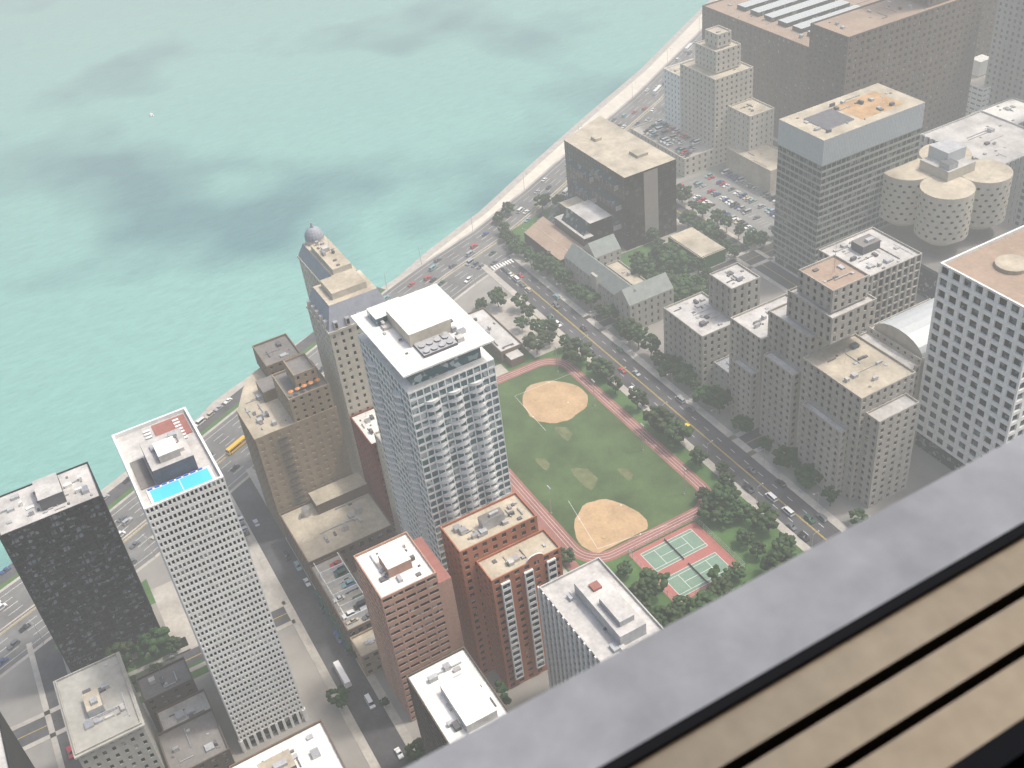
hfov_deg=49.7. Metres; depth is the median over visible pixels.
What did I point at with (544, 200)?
tree
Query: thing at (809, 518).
suv
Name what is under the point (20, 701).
ground
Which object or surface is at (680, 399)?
van
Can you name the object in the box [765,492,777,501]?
van
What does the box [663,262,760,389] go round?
wieboldt hall
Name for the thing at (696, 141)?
van
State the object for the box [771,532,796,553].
tree
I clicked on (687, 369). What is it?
tree
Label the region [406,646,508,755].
pearson building
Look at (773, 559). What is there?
tree
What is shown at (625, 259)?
campus lawn
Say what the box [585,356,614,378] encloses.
tree
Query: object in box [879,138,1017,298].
prentice hospital tower
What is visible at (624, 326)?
tree
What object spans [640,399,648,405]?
tree
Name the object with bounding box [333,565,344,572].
suv
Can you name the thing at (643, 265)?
tree
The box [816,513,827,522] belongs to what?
suv
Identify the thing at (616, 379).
tree
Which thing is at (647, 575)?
tree
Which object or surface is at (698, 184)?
van
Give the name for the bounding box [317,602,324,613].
suv
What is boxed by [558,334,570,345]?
tree
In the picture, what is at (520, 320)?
tree
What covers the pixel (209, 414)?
suv
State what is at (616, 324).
tree
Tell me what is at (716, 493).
tree
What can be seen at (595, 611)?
pearson tower
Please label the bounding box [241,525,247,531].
suv
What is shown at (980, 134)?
building
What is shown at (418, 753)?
tree
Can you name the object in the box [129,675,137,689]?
tree
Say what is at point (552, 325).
tree
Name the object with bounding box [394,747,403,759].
car
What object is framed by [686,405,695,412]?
suv
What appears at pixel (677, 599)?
tree
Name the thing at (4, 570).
car
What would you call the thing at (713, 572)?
tree
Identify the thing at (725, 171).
van
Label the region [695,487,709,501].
tree
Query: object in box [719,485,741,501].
tree
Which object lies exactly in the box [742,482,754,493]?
van
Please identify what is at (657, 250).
tree
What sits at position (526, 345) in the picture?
tree
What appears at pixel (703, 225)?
tree
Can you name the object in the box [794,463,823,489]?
tree
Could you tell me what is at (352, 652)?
tree
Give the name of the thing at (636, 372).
car
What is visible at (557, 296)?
suv
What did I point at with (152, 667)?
tree
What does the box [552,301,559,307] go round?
suv
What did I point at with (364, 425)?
red brick building
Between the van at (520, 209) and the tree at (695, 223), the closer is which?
the tree at (695, 223)
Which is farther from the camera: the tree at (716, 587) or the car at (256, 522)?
the car at (256, 522)
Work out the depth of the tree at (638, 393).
488.90 m
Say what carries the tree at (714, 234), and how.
on the ground at (20, 701)
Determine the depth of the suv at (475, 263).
607.40 m
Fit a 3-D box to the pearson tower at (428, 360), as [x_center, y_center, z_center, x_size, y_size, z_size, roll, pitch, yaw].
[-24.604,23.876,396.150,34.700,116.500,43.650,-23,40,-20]
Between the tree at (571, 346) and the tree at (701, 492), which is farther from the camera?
the tree at (571, 346)
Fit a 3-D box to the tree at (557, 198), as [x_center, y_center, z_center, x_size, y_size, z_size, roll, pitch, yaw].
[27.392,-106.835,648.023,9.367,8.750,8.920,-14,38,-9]
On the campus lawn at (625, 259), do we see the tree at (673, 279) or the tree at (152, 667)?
the tree at (673, 279)
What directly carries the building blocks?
on the ground at (20, 701)
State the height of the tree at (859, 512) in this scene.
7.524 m
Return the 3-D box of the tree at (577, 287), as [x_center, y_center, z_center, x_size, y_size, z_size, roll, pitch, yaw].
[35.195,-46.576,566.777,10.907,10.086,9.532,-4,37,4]
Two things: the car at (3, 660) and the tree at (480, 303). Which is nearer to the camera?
the car at (3, 660)
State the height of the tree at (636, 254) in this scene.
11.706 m
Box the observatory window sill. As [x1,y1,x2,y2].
[405,434,1023,767]
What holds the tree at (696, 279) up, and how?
on the ground at (20, 701)
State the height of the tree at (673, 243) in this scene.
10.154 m
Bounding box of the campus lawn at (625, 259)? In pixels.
[511,206,708,302]
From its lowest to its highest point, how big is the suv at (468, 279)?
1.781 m
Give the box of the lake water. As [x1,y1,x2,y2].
[0,0,708,570]
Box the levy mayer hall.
[564,233,673,327]
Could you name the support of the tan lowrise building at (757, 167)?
on the ground at (20, 701)
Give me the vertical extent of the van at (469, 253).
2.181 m
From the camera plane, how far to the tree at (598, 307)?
553.25 m
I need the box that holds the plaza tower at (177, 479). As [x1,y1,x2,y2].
[111,407,308,752]
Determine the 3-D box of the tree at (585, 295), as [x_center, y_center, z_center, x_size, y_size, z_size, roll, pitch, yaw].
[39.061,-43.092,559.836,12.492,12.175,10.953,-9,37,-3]
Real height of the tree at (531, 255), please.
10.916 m
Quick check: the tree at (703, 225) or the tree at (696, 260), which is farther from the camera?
the tree at (703, 225)
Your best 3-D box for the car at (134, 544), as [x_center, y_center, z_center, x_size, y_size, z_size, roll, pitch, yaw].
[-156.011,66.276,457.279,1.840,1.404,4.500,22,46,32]
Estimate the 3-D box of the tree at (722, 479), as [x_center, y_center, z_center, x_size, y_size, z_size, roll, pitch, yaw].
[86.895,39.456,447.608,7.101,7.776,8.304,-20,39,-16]
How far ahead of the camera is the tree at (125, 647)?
399.43 m
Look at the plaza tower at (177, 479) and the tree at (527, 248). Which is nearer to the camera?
the plaza tower at (177, 479)
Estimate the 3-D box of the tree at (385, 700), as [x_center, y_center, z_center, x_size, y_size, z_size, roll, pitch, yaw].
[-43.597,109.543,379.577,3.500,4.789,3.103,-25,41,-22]
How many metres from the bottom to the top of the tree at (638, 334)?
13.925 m
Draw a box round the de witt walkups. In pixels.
[136,656,234,767]
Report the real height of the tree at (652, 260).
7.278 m
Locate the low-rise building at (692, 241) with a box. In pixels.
[668,227,725,270]
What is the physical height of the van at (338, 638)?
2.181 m
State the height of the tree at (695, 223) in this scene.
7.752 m
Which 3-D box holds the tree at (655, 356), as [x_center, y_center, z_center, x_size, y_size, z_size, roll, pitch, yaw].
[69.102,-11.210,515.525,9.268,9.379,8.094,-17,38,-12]
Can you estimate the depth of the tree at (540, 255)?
591.79 m
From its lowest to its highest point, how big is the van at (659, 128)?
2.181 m
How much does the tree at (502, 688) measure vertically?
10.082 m
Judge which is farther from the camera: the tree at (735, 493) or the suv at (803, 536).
the tree at (735, 493)
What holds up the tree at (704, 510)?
on the park field
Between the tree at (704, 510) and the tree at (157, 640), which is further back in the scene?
the tree at (704, 510)
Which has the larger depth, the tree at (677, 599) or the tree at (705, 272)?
the tree at (705, 272)
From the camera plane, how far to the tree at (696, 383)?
495.11 m
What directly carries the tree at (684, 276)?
on the campus lawn at (625, 259)
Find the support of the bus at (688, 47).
on the roads
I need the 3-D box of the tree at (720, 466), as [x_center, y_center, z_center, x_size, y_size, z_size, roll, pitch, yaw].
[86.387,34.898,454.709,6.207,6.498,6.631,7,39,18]
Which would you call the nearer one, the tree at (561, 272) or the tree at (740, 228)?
the tree at (561, 272)
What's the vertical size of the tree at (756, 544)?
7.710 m
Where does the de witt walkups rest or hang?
on the ground at (20, 701)
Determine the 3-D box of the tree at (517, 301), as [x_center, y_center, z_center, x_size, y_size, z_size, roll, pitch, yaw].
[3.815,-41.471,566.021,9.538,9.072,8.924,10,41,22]
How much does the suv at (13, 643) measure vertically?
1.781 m
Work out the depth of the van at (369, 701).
381.25 m
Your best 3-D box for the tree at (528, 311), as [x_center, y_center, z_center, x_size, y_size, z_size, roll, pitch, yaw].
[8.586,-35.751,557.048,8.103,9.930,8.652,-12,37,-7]
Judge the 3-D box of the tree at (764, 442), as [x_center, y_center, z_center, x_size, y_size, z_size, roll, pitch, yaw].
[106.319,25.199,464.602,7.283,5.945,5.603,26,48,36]
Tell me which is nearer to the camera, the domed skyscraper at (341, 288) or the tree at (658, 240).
the domed skyscraper at (341, 288)
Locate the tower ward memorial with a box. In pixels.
[728,242,919,507]
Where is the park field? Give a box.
[482,296,810,625]
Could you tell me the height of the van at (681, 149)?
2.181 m
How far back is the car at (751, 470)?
455.53 m
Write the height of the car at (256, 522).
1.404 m
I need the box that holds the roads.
[0,28,847,767]
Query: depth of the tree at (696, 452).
457.63 m
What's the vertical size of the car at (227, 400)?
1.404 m
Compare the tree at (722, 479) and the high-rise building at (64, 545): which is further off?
the tree at (722, 479)
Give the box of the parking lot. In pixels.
[676,166,775,243]
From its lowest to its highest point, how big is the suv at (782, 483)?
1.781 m
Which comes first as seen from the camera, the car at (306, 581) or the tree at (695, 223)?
the car at (306, 581)
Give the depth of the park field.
460.94 m
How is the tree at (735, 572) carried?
on the ground at (20, 701)
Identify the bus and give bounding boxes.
[225,435,246,454]
[333,660,351,687]
[562,187,567,195]
[652,85,661,94]
[684,43,692,51]
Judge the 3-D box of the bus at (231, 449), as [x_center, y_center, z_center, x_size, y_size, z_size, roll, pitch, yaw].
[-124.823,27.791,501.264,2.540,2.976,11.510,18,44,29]
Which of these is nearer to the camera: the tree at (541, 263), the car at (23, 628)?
the car at (23, 628)
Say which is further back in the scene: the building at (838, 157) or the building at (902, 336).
the building at (838, 157)
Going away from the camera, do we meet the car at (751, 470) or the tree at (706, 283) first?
the car at (751, 470)
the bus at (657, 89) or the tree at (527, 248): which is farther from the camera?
the bus at (657, 89)
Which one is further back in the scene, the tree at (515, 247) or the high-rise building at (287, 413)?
the tree at (515, 247)
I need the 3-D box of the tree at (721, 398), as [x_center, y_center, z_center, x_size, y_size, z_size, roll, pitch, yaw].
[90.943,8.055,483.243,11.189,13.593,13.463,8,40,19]
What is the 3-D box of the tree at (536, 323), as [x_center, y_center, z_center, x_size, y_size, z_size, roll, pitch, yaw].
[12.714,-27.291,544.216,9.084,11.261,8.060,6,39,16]
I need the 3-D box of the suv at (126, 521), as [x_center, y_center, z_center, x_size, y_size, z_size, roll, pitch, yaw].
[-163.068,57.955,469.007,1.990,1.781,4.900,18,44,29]
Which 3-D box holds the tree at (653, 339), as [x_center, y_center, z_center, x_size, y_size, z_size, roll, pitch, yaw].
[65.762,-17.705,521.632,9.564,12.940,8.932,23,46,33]
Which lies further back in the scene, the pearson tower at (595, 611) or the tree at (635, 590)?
the tree at (635, 590)
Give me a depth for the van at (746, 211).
623.11 m
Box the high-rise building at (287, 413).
[236,333,352,536]
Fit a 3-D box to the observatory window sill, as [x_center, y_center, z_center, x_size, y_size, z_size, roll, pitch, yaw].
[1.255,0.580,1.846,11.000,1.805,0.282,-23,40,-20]
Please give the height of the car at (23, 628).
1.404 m
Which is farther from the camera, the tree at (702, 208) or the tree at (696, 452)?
the tree at (702, 208)
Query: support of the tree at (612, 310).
on the ground at (20, 701)
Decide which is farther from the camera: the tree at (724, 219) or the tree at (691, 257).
the tree at (724, 219)
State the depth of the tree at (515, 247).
608.52 m
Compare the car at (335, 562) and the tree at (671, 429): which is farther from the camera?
the tree at (671, 429)
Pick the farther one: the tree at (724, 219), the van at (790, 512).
the tree at (724, 219)
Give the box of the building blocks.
[970,0,1023,226]
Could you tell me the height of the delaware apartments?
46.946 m
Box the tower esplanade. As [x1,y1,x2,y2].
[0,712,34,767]
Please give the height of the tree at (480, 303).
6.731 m
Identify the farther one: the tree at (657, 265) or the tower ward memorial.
the tree at (657, 265)
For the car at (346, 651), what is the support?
on the roads
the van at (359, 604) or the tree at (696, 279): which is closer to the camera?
the van at (359, 604)
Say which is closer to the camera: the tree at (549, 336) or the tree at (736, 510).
the tree at (736, 510)
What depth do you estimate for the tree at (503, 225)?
628.65 m
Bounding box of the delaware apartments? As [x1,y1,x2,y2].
[53,652,167,767]
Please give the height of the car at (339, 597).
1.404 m
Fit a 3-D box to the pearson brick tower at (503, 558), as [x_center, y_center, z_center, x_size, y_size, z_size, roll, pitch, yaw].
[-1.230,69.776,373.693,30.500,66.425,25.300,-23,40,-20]
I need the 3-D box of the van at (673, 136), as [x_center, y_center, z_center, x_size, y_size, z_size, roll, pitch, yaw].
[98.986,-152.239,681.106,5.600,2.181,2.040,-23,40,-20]
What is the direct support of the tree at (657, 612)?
on the ground at (20, 701)
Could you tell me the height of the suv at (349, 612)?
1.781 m
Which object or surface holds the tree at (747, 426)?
on the ground at (20, 701)
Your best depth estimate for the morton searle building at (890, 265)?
487.50 m
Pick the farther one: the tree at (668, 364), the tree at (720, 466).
the tree at (668, 364)
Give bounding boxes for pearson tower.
[350,284,511,573]
[537,557,662,688]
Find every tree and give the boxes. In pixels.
[104,641,134,670]
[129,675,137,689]
[134,626,169,657]
[149,662,162,671]
[164,636,181,652]
[326,684,350,707]
[349,646,356,657]
[379,696,389,706]
[404,737,425,761]
[475,297,487,308]
[487,286,506,306]
[492,211,504,221]
[494,680,511,704]
[497,221,509,230]
[499,229,512,238]
[501,201,514,212]
[505,233,520,244]
[508,239,525,253]
[510,292,528,306]
[513,315,528,330]
[520,303,535,320]
[522,246,535,252]
[522,336,535,347]
[523,249,536,267]
[523,332,546,353]
[528,318,546,332]
[531,251,550,269]
[533,193,550,209]
[536,255,555,275]
[542,330,556,344]
[544,319,558,330]
[545,260,564,280]
[551,194,565,207]
[554,266,572,284]
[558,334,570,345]
[560,547,574,563]
[562,337,592,362]
[565,281,575,293]
[570,283,590,300]
[577,287,600,308]
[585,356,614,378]
[593,304,601,315]
[601,303,619,323]
[607,375,622,393]
[612,318,620,330]
[616,560,632,575]
[618,317,642,340]
[626,323,648,349]
[628,251,646,264]
[628,387,647,409]
[628,579,652,601]
[630,257,654,274]
[637,597,653,615]
[638,267,659,279]
[639,567,669,596]
[640,333,660,358]
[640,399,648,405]
[643,406,675,433]
[644,227,658,241]
[647,255,660,264]
[648,243,677,263]
[649,605,676,627]
[651,350,669,365]
[653,236,665,244]
[653,261,659,270]
[656,265,673,273]
[657,355,683,376]
[659,249,690,273]
[663,241,679,249]
[664,417,693,445]
[665,602,685,621]
[666,273,679,282]
[671,282,688,301]
[672,595,691,613]
[674,279,692,298]
[674,363,697,385]
[675,273,689,280]
[676,183,692,202]
[677,264,690,273]
[678,211,696,227]
[684,254,693,266]
[685,283,704,296]
[688,200,696,208]
[688,377,700,389]
[689,274,703,284]
[689,445,709,465]
[690,590,721,609]
[691,257,706,272]
[692,220,699,229]
[692,383,723,405]
[694,202,710,217]
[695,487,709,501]
[696,219,715,232]
[696,497,725,522]
[699,267,712,279]
[704,225,726,242]
[704,279,708,289]
[706,491,721,505]
[706,564,730,586]
[706,576,736,595]
[707,385,732,413]
[709,208,725,224]
[709,484,733,506]
[715,461,729,473]
[717,472,735,486]
[717,510,733,524]
[718,238,732,249]
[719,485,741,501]
[720,214,732,232]
[727,244,740,255]
[728,561,745,578]
[730,414,754,432]
[730,499,750,518]
[733,224,744,239]
[736,528,755,545]
[743,229,758,246]
[747,501,779,529]
[749,540,765,557]
[752,230,769,245]
[757,435,773,450]
[759,549,797,570]
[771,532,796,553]
[772,444,800,467]
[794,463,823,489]
[820,486,840,505]
[848,507,867,523]
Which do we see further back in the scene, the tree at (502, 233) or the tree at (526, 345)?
the tree at (502, 233)
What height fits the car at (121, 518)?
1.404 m
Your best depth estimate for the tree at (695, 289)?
553.51 m
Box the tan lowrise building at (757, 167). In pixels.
[726,143,777,193]
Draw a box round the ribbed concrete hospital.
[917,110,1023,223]
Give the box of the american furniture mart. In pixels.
[702,0,997,137]
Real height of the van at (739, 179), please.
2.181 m
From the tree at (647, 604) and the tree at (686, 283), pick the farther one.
the tree at (686, 283)
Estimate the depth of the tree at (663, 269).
570.08 m
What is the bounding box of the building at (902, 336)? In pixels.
[861,298,933,430]
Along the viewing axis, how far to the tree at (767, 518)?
422.05 m
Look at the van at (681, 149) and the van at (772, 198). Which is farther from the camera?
the van at (681, 149)
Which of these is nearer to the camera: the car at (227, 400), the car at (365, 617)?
the car at (365, 617)
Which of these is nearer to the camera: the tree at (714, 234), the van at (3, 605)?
the van at (3, 605)
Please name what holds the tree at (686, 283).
on the ground at (20, 701)
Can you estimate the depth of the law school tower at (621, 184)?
601.19 m
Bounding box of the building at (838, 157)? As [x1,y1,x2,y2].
[773,83,924,274]
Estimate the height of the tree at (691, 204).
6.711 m
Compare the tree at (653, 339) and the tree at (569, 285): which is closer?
the tree at (653, 339)
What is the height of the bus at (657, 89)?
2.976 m
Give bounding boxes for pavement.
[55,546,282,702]
[101,0,716,495]
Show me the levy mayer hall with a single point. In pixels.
(601, 268)
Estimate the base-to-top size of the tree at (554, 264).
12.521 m
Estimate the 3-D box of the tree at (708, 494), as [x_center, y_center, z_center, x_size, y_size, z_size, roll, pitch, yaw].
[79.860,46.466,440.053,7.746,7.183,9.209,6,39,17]
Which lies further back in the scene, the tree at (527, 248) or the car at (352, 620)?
the tree at (527, 248)
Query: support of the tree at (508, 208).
on the lakefront pavement at (625, 92)
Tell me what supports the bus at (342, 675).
on the roads
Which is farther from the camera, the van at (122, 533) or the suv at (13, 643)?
the van at (122, 533)
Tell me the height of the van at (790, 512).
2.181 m
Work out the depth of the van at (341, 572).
413.51 m
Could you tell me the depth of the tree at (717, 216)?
612.74 m
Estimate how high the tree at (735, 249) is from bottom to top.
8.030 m
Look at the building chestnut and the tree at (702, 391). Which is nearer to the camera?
the building chestnut
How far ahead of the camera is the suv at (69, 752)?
377.35 m
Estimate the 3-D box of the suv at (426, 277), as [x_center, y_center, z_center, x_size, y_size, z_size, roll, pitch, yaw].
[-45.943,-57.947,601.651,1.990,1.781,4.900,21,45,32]
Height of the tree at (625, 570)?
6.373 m
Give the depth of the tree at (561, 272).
575.20 m
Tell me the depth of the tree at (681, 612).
392.55 m
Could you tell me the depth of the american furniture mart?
643.01 m
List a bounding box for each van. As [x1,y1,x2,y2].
[0,602,7,610]
[118,530,125,536]
[195,417,205,426]
[333,630,344,643]
[334,567,348,578]
[345,582,358,593]
[353,598,365,610]
[364,693,375,708]
[429,264,437,270]
[465,258,473,265]
[466,250,474,256]
[512,275,519,281]
[517,207,524,212]
[654,126,662,131]
[659,129,668,134]
[659,137,668,142]
[669,133,676,139]
[675,395,685,403]
[677,146,685,152]
[691,139,700,144]
[695,181,704,186]
[721,168,729,174]
[730,201,739,207]
[735,176,743,182]
[742,208,751,214]
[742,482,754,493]
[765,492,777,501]
[768,195,775,200]
[781,506,794,516]
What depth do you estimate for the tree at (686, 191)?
633.82 m
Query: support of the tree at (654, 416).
on the ground at (20, 701)
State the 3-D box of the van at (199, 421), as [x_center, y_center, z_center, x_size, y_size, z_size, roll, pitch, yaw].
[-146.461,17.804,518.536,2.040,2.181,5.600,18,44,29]
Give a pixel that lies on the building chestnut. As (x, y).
(311, 746)
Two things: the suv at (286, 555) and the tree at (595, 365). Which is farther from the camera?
the tree at (595, 365)
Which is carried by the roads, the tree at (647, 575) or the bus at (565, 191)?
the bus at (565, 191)
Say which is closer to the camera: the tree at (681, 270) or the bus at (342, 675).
the bus at (342, 675)
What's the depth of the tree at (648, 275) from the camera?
566.87 m
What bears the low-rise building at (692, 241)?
on the ground at (20, 701)
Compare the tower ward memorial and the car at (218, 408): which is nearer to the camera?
the tower ward memorial
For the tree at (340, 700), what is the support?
on the ground at (20, 701)
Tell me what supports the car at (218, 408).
on the roads
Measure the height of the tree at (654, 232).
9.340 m
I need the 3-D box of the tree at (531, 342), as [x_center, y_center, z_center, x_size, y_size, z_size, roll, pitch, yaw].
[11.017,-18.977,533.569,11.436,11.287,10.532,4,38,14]
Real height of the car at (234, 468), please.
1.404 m
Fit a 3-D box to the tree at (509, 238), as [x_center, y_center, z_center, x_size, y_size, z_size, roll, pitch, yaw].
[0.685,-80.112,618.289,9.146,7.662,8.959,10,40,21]
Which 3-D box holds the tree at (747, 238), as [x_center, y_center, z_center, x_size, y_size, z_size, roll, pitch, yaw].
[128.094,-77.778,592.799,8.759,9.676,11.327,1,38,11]
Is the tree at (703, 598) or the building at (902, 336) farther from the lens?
the building at (902, 336)
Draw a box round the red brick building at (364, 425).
[350,406,395,530]
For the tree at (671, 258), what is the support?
on the ground at (20, 701)
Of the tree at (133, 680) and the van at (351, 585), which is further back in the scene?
the van at (351, 585)
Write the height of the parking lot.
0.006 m
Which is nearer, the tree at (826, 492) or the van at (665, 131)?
the tree at (826, 492)
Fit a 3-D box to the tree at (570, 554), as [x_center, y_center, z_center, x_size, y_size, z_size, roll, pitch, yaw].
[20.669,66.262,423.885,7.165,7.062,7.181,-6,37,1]
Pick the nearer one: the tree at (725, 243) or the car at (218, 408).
the car at (218, 408)
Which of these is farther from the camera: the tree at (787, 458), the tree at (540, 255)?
the tree at (540, 255)
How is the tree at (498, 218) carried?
on the lakefront pavement at (625, 92)
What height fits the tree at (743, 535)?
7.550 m
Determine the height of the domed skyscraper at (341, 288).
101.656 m
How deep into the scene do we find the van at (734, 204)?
630.76 m
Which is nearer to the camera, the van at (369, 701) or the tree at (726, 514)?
the van at (369, 701)
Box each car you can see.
[0,566,10,574]
[0,657,8,665]
[18,623,30,632]
[116,514,126,522]
[129,540,140,548]
[214,405,222,411]
[223,398,232,403]
[230,464,239,471]
[252,519,259,526]
[303,578,310,586]
[329,560,341,566]
[332,595,344,602]
[342,646,349,655]
[345,617,358,624]
[362,613,369,620]
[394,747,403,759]
[632,370,640,375]
[746,466,756,473]
[786,522,796,530]
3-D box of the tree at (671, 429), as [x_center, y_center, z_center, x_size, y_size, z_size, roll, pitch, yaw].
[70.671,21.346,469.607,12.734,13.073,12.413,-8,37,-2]
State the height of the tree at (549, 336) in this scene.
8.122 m
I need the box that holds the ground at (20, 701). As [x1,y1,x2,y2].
[0,31,1012,767]
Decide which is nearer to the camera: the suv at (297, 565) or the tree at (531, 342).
the suv at (297, 565)
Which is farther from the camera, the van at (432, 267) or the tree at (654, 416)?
the van at (432, 267)
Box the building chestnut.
[229,719,345,767]
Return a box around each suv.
[6,638,20,649]
[66,745,73,759]
[122,516,133,525]
[204,411,214,418]
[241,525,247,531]
[283,550,290,560]
[294,560,302,570]
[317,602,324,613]
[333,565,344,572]
[341,578,354,588]
[341,609,354,619]
[423,275,431,280]
[464,276,471,282]
[471,261,478,266]
[552,294,559,299]
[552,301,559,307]
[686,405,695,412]
[775,479,786,487]
[798,531,809,541]
[804,513,815,523]
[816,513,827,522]
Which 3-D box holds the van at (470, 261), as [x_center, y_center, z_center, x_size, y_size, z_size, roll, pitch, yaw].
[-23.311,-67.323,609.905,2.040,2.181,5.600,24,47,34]
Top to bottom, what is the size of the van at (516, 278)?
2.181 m
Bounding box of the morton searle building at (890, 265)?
[818,227,921,332]
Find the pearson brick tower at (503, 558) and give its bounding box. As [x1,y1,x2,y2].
[440,492,562,689]
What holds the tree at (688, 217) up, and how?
on the ground at (20, 701)
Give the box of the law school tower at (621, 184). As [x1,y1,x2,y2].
[524,116,676,265]
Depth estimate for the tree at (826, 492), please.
431.35 m
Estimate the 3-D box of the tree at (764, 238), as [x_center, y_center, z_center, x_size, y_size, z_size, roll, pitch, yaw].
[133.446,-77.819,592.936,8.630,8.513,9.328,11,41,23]
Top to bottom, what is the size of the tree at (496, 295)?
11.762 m
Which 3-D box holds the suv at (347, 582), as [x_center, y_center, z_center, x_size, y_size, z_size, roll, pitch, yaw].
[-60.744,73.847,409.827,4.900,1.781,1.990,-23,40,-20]
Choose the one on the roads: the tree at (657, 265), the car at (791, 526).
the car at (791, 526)
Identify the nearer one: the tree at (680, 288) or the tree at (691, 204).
the tree at (680, 288)

